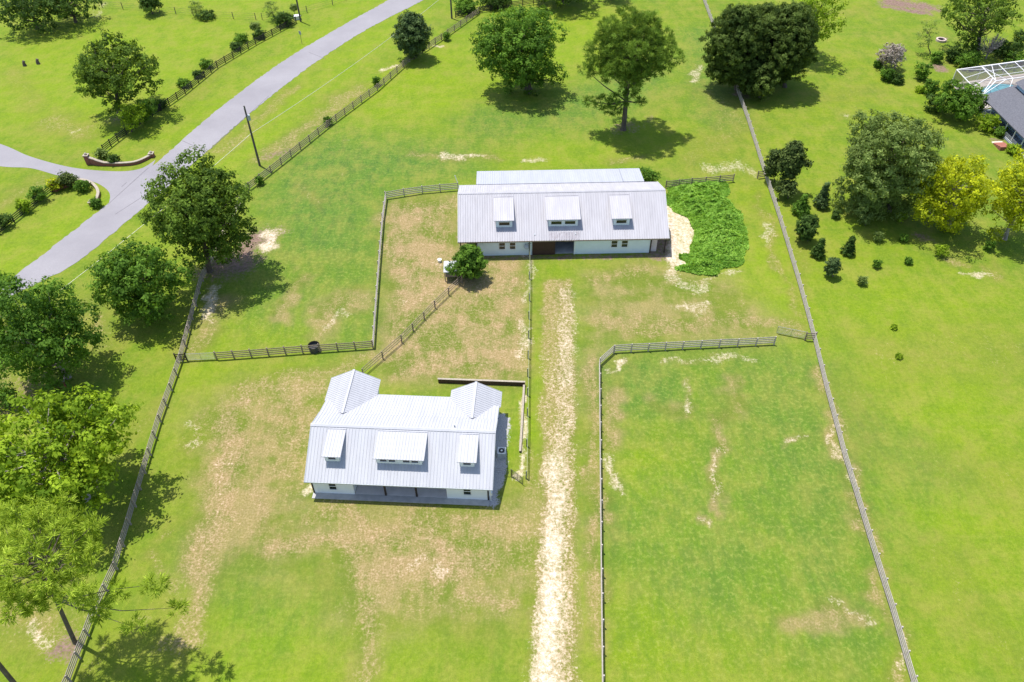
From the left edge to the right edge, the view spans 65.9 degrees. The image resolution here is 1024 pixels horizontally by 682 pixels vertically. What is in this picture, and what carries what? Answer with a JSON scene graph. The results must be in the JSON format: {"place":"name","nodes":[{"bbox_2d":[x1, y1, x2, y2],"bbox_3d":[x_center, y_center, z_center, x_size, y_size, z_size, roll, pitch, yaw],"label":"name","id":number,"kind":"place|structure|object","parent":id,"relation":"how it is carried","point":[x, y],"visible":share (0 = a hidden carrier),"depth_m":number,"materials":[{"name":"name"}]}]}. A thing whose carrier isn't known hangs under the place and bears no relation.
{"place":"outdoors","nodes":[
{"label":"outdoors","id":0,"kind":"place"},
{"bbox_2d":[0,144,154,201],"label":"side road","id":1,"kind":"structure","parent":0,"point":[113,183],"depth_m":128.55,"materials":[{"name":"asphalt"}]},
{"bbox_2d":[3,0,421,296],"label":"road","id":2,"kind":"structure","parent":0,"point":[87,236],"depth_m":135.89,"materials":[{"name":"asphalt"}]},
{"bbox_2d":[304,369,501,505],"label":"barn","id":3,"kind":"structure","parent":0,"point":[367,441],"depth_m":82.50,"materials":[{"name":"white metal"}]},
{"bbox_2d":[0,0,1023,681],"bbox_3d":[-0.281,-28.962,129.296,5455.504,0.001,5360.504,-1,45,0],"label":"ground","id":4,"kind":"structure","parent":0,"point":[736,542],"depth_m":95.13,"materials":[{"name":"plant"}]},
{"bbox_2d":[0,212,12,229],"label":"shrub","id":5,"kind":"object","parent":4,"relation":"on","point":[4,218],"visible":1,"depth_m":116.68,"materials":[{"name":"green plant"}]},
{"bbox_2d":[0,662,16,681],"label":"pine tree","id":6,"kind":"object","parent":4,"relation":"on","point":[6,674],"depth_m":67.52,"materials":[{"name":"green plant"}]},
{"bbox_2d":[0,381,20,408],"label":"shrub","id":7,"kind":"object","parent":4,"relation":"on","point":[4,391],"visible":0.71,"depth_m":91.78,"materials":[{"name":"green plant"}]},
{"bbox_2d":[0,268,20,315],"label":"oak tree","id":8,"kind":"object","parent":4,"relation":"on","point":[4,275],"visible":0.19,"depth_m":96.04,"materials":[{"name":"green plant"}]},
{"bbox_2d":[14,198,30,213],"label":"shrub","id":9,"kind":"object","parent":4,"relation":"on","point":[21,203],"visible":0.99,"depth_m":119.34,"materials":[{"name":"green plant"}]},
{"bbox_2d":[0,186,52,231],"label":"black fence","id":10,"kind":"object","parent":4,"relation":"on","point":[22,209],"visible":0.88,"depth_m":119.32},
{"bbox_2d":[0,0,61,33],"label":"oak tree","id":11,"kind":"object","parent":4,"relation":"on","point":[26,11],"visible":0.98,"depth_m":162.83,"materials":[{"name":"green plant"}]},
{"bbox_2d":[24,184,47,200],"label":"shrub","id":12,"kind":"object","parent":4,"relation":"on","point":[35,192],"visible":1,"depth_m":121.33,"materials":[{"name":"green plant"}]},
{"bbox_2d":[0,272,108,392],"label":"oak tree","id":13,"kind":"object","parent":4,"relation":"on","point":[48,342],"visible":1,"depth_m":88.47,"materials":[{"name":"green plant"}]},
{"bbox_2d":[45,176,63,190],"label":"shrub","id":14,"kind":"object","parent":4,"relation":"on","point":[56,186],"visible":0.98,"depth_m":123.44,"materials":[{"name":"yellow plant"}]},
{"bbox_2d":[53,171,79,187],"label":"shrub","id":15,"kind":"object","parent":4,"relation":"on","point":[69,178],"visible":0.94,"depth_m":123.88,"materials":[{"name":"green plant"}]},
{"bbox_2d":[0,382,143,531],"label":"broadleaf tree","id":16,"kind":"object","parent":4,"relation":"on","point":[66,460],"visible":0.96,"depth_m":76.31,"materials":[{"name":"green plant"}]},
{"bbox_2d":[40,0,105,22],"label":"oak tree","id":17,"kind":"object","parent":4,"relation":"on","point":[65,8],"visible":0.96,"depth_m":166.83,"materials":[{"name":"green plant"}]},
{"bbox_2d":[49,178,99,206],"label":"entrance wall","id":18,"kind":"structure","parent":4,"relation":"on","point":[94,185],"depth_m":124.39,"materials":[{"name":"beige brick"}]},
{"bbox_2d":[72,179,91,193],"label":"shrub","id":19,"kind":"object","parent":4,"relation":"on","point":[81,184],"visible":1,"depth_m":123.48,"materials":[{"name":"green plant"}]},
{"bbox_2d":[88,196,101,208],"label":"shrub","id":20,"kind":"object","parent":4,"relation":"on","point":[95,202],"visible":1,"depth_m":120.59,"materials":[{"name":"green plant"}]},
{"bbox_2d":[0,489,192,644],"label":"pine tree","id":21,"kind":"object","parent":4,"relation":"on","point":[46,565],"visible":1,"depth_m":61.62,"materials":[{"name":"green plant"}]},
{"bbox_2d":[92,147,108,158],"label":"shrub","id":22,"kind":"object","parent":4,"relation":"on","point":[101,153],"visible":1,"depth_m":130.66,"materials":[{"name":"green plant"}]},
{"bbox_2d":[106,152,121,163],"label":"shrub","id":23,"kind":"object","parent":4,"relation":"on","point":[113,158],"visible":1,"depth_m":129.24,"materials":[{"name":"green plant"}]},
{"bbox_2d":[71,29,163,114],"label":"oak tree","id":24,"kind":"object","parent":4,"relation":"on","point":[90,73],"visible":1,"depth_m":134.89,"materials":[{"name":"green plant"}]},
{"bbox_2d":[82,151,154,165],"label":"entrance wall","id":25,"kind":"structure","parent":4,"relation":"on","point":[88,159],"depth_m":129.51,"materials":[{"name":"red brick"}]},
{"bbox_2d":[117,103,149,131],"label":"young tree","id":26,"kind":"object","parent":4,"relation":"on","point":[128,115],"visible":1,"depth_m":134.81,"materials":[{"name":"green plant"}]},
{"bbox_2d":[83,233,196,327],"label":"oak tree","id":27,"kind":"object","parent":4,"relation":"on","point":[124,273],"visible":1,"depth_m":97.98,"materials":[{"name":"green plant"}]},
{"bbox_2d":[132,97,158,123],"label":"shrub","id":28,"kind":"object","parent":4,"relation":"on","point":[152,108],"visible":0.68,"depth_m":137.88,"materials":[{"name":"green plant"}]},
{"bbox_2d":[137,0,163,13],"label":"oak tree","id":29,"kind":"object","parent":4,"relation":"on","point":[148,5],"visible":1,"depth_m":171.20,"materials":[{"name":"green plant"}]},
{"bbox_2d":[62,184,247,681],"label":"board fence","id":30,"kind":"object","parent":4,"relation":"on","point":[153,433],"visible":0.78,"depth_m":83.57,"materials":[{"name":"wood"}]},
{"bbox_2d":[176,77,189,87],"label":"shrub","id":31,"kind":"object","parent":4,"relation":"on","point":[184,82],"visible":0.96,"depth_m":148.52,"materials":[{"name":"green plant"}]},
{"bbox_2d":[188,0,203,14],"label":"sapling","id":32,"kind":"object","parent":4,"relation":"on","point":[197,7],"visible":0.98,"depth_m":170.89,"materials":[{"name":"green plant"}]},
{"bbox_2d":[136,144,257,273],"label":"oak tree","id":33,"kind":"object","parent":4,"relation":"on","point":[198,220],"visible":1,"depth_m":100.59,"materials":[{"name":"green plant"}]},
{"bbox_2d":[101,16,296,148],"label":"black fence","id":34,"kind":"object","parent":4,"relation":"on","point":[191,84],"visible":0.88,"depth_m":151.30,"materials":[{"name":"wood"}]},
{"bbox_2d":[195,8,215,21],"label":"shrub","id":35,"kind":"object","parent":4,"relation":"on","point":[205,15],"visible":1,"depth_m":170.52,"materials":[{"name":"green plant"}]},
{"bbox_2d":[198,58,214,68],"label":"shrub","id":36,"kind":"object","parent":4,"relation":"on","point":[207,63],"visible":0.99,"depth_m":154.09,"materials":[{"name":"green plant"}]},
{"bbox_2d":[233,32,249,42],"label":"shrub","id":37,"kind":"object","parent":4,"relation":"on","point":[240,37],"visible":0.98,"depth_m":162.14,"materials":[{"name":"green plant"}]},
{"bbox_2d":[243,106,260,165],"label":"utility pole","id":38,"kind":"object","parent":4,"relation":"on","point":[248,117],"visible":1,"depth_m":125.30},
{"bbox_2d":[260,0,279,18],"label":"sapling","id":39,"kind":"object","parent":4,"relation":"on","point":[269,7],"visible":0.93,"depth_m":168.43,"materials":[{"name":"green plant"}]},
{"bbox_2d":[271,11,294,25],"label":"shrub","id":40,"kind":"object","parent":4,"relation":"on","point":[281,17],"visible":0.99,"depth_m":167.31,"materials":[{"name":"green plant"}]},
{"bbox_2d":[213,340,373,359],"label":"board fence","id":41,"kind":"object","parent":4,"relation":"on","point":[301,348],"visible":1,"depth_m":97.83,"materials":[{"name":"wood"}]},
{"bbox_2d":[247,7,478,189],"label":"board fence","id":42,"kind":"object","parent":4,"relation":"on","point":[377,88],"visible":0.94,"depth_m":141.73,"materials":[{"name":"wood"}]},
{"bbox_2d":[389,10,433,58],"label":"egg shaped evergreen","id":43,"kind":"object","parent":4,"relation":"on","point":[411,36],"visible":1,"depth_m":151.78,"materials":[{"name":"green plant"}]},
{"bbox_2d":[361,276,462,372],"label":"yard fence","id":44,"kind":"object","parent":4,"relation":"on","point":[412,324],"visible":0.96,"depth_m":100.79,"materials":[{"name":"wood"}]},
{"bbox_2d":[372,182,458,345],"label":"board fence","id":45,"kind":"object","parent":4,"relation":"on","point":[379,252],"visible":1,"depth_m":121.15,"materials":[{"name":"wood"}]},
{"bbox_2d":[443,261,457,280],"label":"feed shelter","id":46,"kind":"object","parent":4,"relation":"on","point":[445,271],"visible":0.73,"depth_m":107.80,"materials":[{"name":"white metal"}]},
{"bbox_2d":[452,0,480,14],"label":"shrub","id":47,"kind":"object","parent":4,"relation":"on","point":[464,5],"visible":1,"depth_m":171.27,"materials":[{"name":"green plant"}]},
{"bbox_2d":[444,244,489,278],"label":"shrub","id":48,"kind":"object","parent":4,"relation":"on","point":[470,262],"visible":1,"depth_m":105.44,"materials":[{"name":"green plant"}]},
{"bbox_2d":[437,378,524,451],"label":"retaining wall","id":49,"kind":"structure","parent":4,"relation":"on","point":[482,381],"depth_m":94.21,"materials":[{"name":"brown wood"}]},
{"bbox_2d":[478,0,511,9],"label":"shrub","id":50,"kind":"object","parent":4,"relation":"on","point":[493,3],"visible":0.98,"depth_m":172.87,"materials":[{"name":"green plant"}]},
{"bbox_2d":[455,0,543,17],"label":"board fence","id":51,"kind":"object","parent":4,"relation":"on","point":[490,8],"visible":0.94,"depth_m":173.22,"materials":[{"name":"wood"}]},
{"bbox_2d":[497,447,506,458],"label":"air conditioner","id":52,"kind":"object","parent":4,"relation":"on","point":[501,453],"visible":1,"depth_m":86.50,"materials":[{"name":"metal"}]},
{"bbox_2d":[468,3,569,95],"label":"oak tree","id":53,"kind":"object","parent":4,"relation":"on","point":[526,40],"visible":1,"depth_m":138.34,"materials":[{"name":"green plant"}]},
{"bbox_2d":[525,251,529,478],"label":"yard fence","id":54,"kind":"object","parent":4,"relation":"on","point":[528,370],"visible":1,"depth_m":94.50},
{"bbox_2d":[540,0,593,8],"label":"oak tree","id":55,"kind":"object","parent":4,"relation":"on","point":[560,1],"visible":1,"depth_m":170.57,"materials":[{"name":"green plant"}]},
{"bbox_2d":[577,3,687,130],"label":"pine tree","id":56,"kind":"object","parent":4,"relation":"on","point":[621,50],"visible":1,"depth_m":124.95,"materials":[{"name":"green plant"}]},
{"bbox_2d":[639,166,661,181],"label":"shrub","id":57,"kind":"object","parent":4,"relation":"on","point":[649,175],"visible":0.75,"depth_m":121.51,"materials":[{"name":"green plant"}]},
{"bbox_2d":[599,336,776,681],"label":"board fence","id":58,"kind":"object","parent":4,"relation":"on","point":[600,422],"visible":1,"depth_m":97.64,"materials":[{"name":"wood"}]},
{"bbox_2d":[665,174,734,187],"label":"board fence","id":59,"kind":"object","parent":4,"relation":"on","point":[706,177],"visible":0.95,"depth_m":123.85,"materials":[{"name":"wood"}]},
{"bbox_2d":[666,179,748,275],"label":"vine thicket","id":60,"kind":"object","parent":4,"relation":"on","point":[713,215],"visible":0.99,"depth_m":115.71,"materials":[{"name":"green plant"}]},
{"bbox_2d":[696,1,781,93],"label":"cedar tree","id":61,"kind":"object","parent":4,"relation":"on","point":[740,25],"visible":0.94,"depth_m":137.74,"materials":[{"name":"green plant"}]},
{"bbox_2d":[732,57,782,100],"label":"cedar tree","id":62,"kind":"object","parent":4,"relation":"on","point":[760,78],"visible":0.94,"depth_m":140.16,"materials":[{"name":"green plant"}]},
{"bbox_2d":[743,2,783,55],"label":"cedar tree","id":63,"kind":"object","parent":4,"relation":"on","point":[766,7],"visible":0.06,"depth_m":141.23,"materials":[{"name":"green plant"}]},
{"bbox_2d":[763,148,781,181],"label":"magnolia tree","id":64,"kind":"object","parent":4,"relation":"on","point":[771,167],"visible":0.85,"depth_m":121.99,"materials":[{"name":"green plant"}]},
{"bbox_2d":[775,176,797,198],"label":"magnolia tree","id":65,"kind":"object","parent":4,"relation":"on","point":[788,188],"visible":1,"depth_m":119.73,"materials":[{"name":"green plant"}]},
{"bbox_2d":[755,0,819,87],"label":"cedar tree","id":66,"kind":"object","parent":4,"relation":"on","point":[795,29],"visible":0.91,"depth_m":137.70,"materials":[{"name":"green plant"}]},
{"bbox_2d":[777,140,813,180],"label":"magnolia tree","id":67,"kind":"object","parent":4,"relation":"on","point":[794,159],"visible":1,"depth_m":117.81,"materials":[{"name":"green plant"}]},
{"bbox_2d":[790,194,811,217],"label":"young conifer","id":68,"kind":"object","parent":4,"relation":"on","point":[801,206],"visible":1,"depth_m":117.37,"materials":[{"name":"green plant"}]},
{"bbox_2d":[794,213,819,241],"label":"young conifer","id":69,"kind":"object","parent":4,"relation":"on","point":[806,229],"visible":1,"depth_m":111.47,"materials":[{"name":"green plant"}]},
{"bbox_2d":[703,0,917,681],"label":"board fence","id":70,"kind":"object","parent":4,"relation":"on","point":[863,512],"visible":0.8,"depth_m":88.27,"materials":[{"name":"wood"}]},
{"bbox_2d":[809,238,826,258],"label":"young conifer","id":71,"kind":"object","parent":4,"relation":"on","point":[818,251],"visible":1,"depth_m":110.20,"materials":[{"name":"green plant"}]},
{"bbox_2d":[791,0,848,55],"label":"oak tree","id":72,"kind":"object","parent":4,"relation":"on","point":[824,15],"visible":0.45,"depth_m":147.77,"materials":[{"name":"green plant"}]},
{"bbox_2d":[812,181,831,209],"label":"young conifer","id":73,"kind":"object","parent":4,"relation":"on","point":[821,200],"visible":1,"depth_m":118.44,"materials":[{"name":"green plant"}]},
{"bbox_2d":[823,257,842,276],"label":"young conifer","id":74,"kind":"object","parent":4,"relation":"on","point":[833,266],"visible":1,"depth_m":106.58,"materials":[{"name":"green plant"}]},
{"bbox_2d":[840,235,856,256],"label":"young conifer","id":75,"kind":"object","parent":4,"relation":"on","point":[848,249],"visible":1,"depth_m":110.68,"materials":[{"name":"green plant"}]},
{"bbox_2d":[873,231,886,242],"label":"sapling","id":76,"kind":"object","parent":4,"relation":"on","point":[878,236],"visible":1,"depth_m":113.09,"materials":[{"name":"green plant"}]},
{"bbox_2d":[880,67,895,81],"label":"shrub","id":77,"kind":"object","parent":4,"relation":"on","point":[886,74],"visible":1,"depth_m":147.97,"materials":[{"name":"green plant"}]},
{"bbox_2d":[829,107,948,222],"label":"cedar elm tree","id":78,"kind":"object","parent":4,"relation":"on","point":[890,180],"visible":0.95,"depth_m":110.63,"materials":[{"name":"green plant"}]},
{"bbox_2d":[875,42,907,68],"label":"blossom shrub","id":79,"kind":"object","parent":4,"relation":"on","point":[892,54],"visible":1,"depth_m":149.69,"materials":[{"name":"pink plant"}]},
{"bbox_2d":[891,73,904,84],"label":"shrub","id":80,"kind":"object","parent":4,"relation":"on","point":[897,79],"visible":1,"depth_m":147.26,"materials":[{"name":"green plant"}]},
{"bbox_2d":[913,61,933,80],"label":"shrub","id":81,"kind":"object","parent":4,"relation":"on","point":[923,75],"visible":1,"depth_m":147.81,"materials":[{"name":"green plant"}]},
{"bbox_2d":[915,20,939,53],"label":"sapling","id":82,"kind":"object","parent":4,"relation":"on","point":[928,39],"visible":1,"depth_m":153.97,"materials":[{"name":"green plant"}]},
{"bbox_2d":[922,78,940,94],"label":"shrub","id":83,"kind":"object","parent":4,"relation":"on","point":[930,84],"visible":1,"depth_m":143.88,"materials":[{"name":"green plant"}]},
{"bbox_2d":[922,93,947,112],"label":"shrub","id":84,"kind":"object","parent":4,"relation":"on","point":[930,103],"visible":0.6,"depth_m":139.54,"materials":[{"name":"green plant"}]},
{"bbox_2d":[930,50,945,63],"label":"shrub","id":85,"kind":"object","parent":4,"relation":"on","point":[937,57],"visible":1,"depth_m":153.28,"materials":[{"name":"green plant"}]},
{"bbox_2d":[933,244,949,255],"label":"sapling","id":86,"kind":"object","parent":4,"relation":"on","point":[943,248],"visible":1,"depth_m":110.36,"materials":[{"name":"green plant"}]},
{"bbox_2d":[909,153,995,235],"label":"golden tree","id":87,"kind":"object","parent":4,"relation":"on","point":[950,189],"visible":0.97,"depth_m":109.94,"materials":[{"name":"yellow plant"}]},
{"bbox_2d":[945,49,959,62],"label":"shrub","id":88,"kind":"object","parent":4,"relation":"on","point":[951,54],"visible":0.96,"depth_m":153.50,"materials":[{"name":"green plant"}]},
{"bbox_2d":[932,77,984,119],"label":"shrub","id":89,"kind":"object","parent":4,"relation":"on","point":[959,101],"visible":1,"depth_m":135.02,"materials":[{"name":"green plant"}]},
{"bbox_2d":[953,50,982,68],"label":"shrub","id":90,"kind":"object","parent":4,"relation":"on","point":[970,59],"visible":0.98,"depth_m":151.39,"materials":[{"name":"green plant"}]},
{"bbox_2d":[940,0,1023,53],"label":"oak tree","id":91,"kind":"object","parent":4,"relation":"on","point":[982,17],"visible":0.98,"depth_m":150.49,"materials":[{"name":"green plant"}]},
{"bbox_2d":[974,113,1001,132],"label":"shrub","id":92,"kind":"object","parent":4,"relation":"on","point":[990,121],"visible":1,"depth_m":134.38,"materials":[{"name":"green plant"}]},
{"bbox_2d":[952,73,1023,108],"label":"pool deck","id":93,"kind":"structure","parent":4,"relation":"on","point":[985,82],"depth_m":148.46,"materials":[{"name":"concrete"}]},
{"bbox_2d":[951,60,1023,94],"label":"pool cage","id":94,"kind":"object","parent":93,"relation":"on","point":[999,64],"visible":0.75,"depth_m":143.50,"materials":[{"name":"white metal"}]},
{"bbox_2d":[978,83,1016,94],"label":"swimming pool","id":95,"kind":"structure","parent":93,"relation":"in","point":[1001,86],"depth_m":146.81,"materials":[{"name":"liquid"}]},
{"bbox_2d":[982,240,996,250],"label":"sapling","id":96,"kind":"object","parent":4,"relation":"on","point":[988,246],"visible":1,"depth_m":111.50,"materials":[{"name":"green plant"}]},
{"bbox_2d":[978,31,1006,58],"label":"shrub","id":97,"kind":"object","parent":4,"relation":"on","point":[991,48],"visible":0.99,"depth_m":153.17,"materials":[{"name":"plant"}]},
{"bbox_2d":[992,141,1007,150],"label":"brick steps","id":98,"kind":"structure","parent":4,"relation":"on","point":[1000,146],"depth_m":131.57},
{"bbox_2d":[993,126,1009,136],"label":"shrub","id":99,"kind":"object","parent":4,"relation":"on","point":[1001,131],"visible":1,"depth_m":133.59,"materials":[{"name":"green plant"}]},
{"bbox_2d":[980,147,1023,244],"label":"golden tree","id":100,"kind":"object","parent":4,"relation":"on","point":[1010,196],"visible":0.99,"depth_m":108.78,"materials":[{"name":"yellow plant"}]},
{"bbox_2d":[981,79,1023,155],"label":"house","id":101,"kind":"structure","parent":4,"relation":"on","point":[1006,104],"depth_m":134.95,"materials":[{"name":"grey"}]},
{"bbox_2d":[992,38,1023,58],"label":"shrub","id":102,"kind":"object","parent":4,"relation":"on","point":[1006,47],"visible":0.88,"depth_m":154.09,"materials":[{"name":"green plant"}]},
{"bbox_2d":[1003,50,1023,64],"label":"shrub","id":103,"kind":"object","parent":4,"relation":"on","point":[1018,58],"visible":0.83,"depth_m":152.98,"materials":[{"name":"green plant"}]},
{"bbox_2d":[1005,143,1022,155],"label":"shrub","id":104,"kind":"object","parent":4,"relation":"on","point":[1012,148],"visible":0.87,"depth_m":129.56,"materials":[{"name":"green plant"}]},
{"bbox_2d":[1011,28,1023,46],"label":"shrub","id":105,"kind":"object","parent":4,"relation":"on","point":[1017,36],"visible":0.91,"depth_m":157.84,"materials":[{"name":"green plant"}]},
{"bbox_2d":[458,168,669,255],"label":"barn","id":106,"kind":"structure","parent":0,"point":[574,211],"depth_m":111.31,"materials":[{"name":"metal"}]},
{"bbox_2d":[532,242,554,254],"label":"sliding door","id":107,"kind":"structure","parent":106,"relation":"in","point":[538,248],"depth_m":111.40,"materials":[{"name":"brown wood"}]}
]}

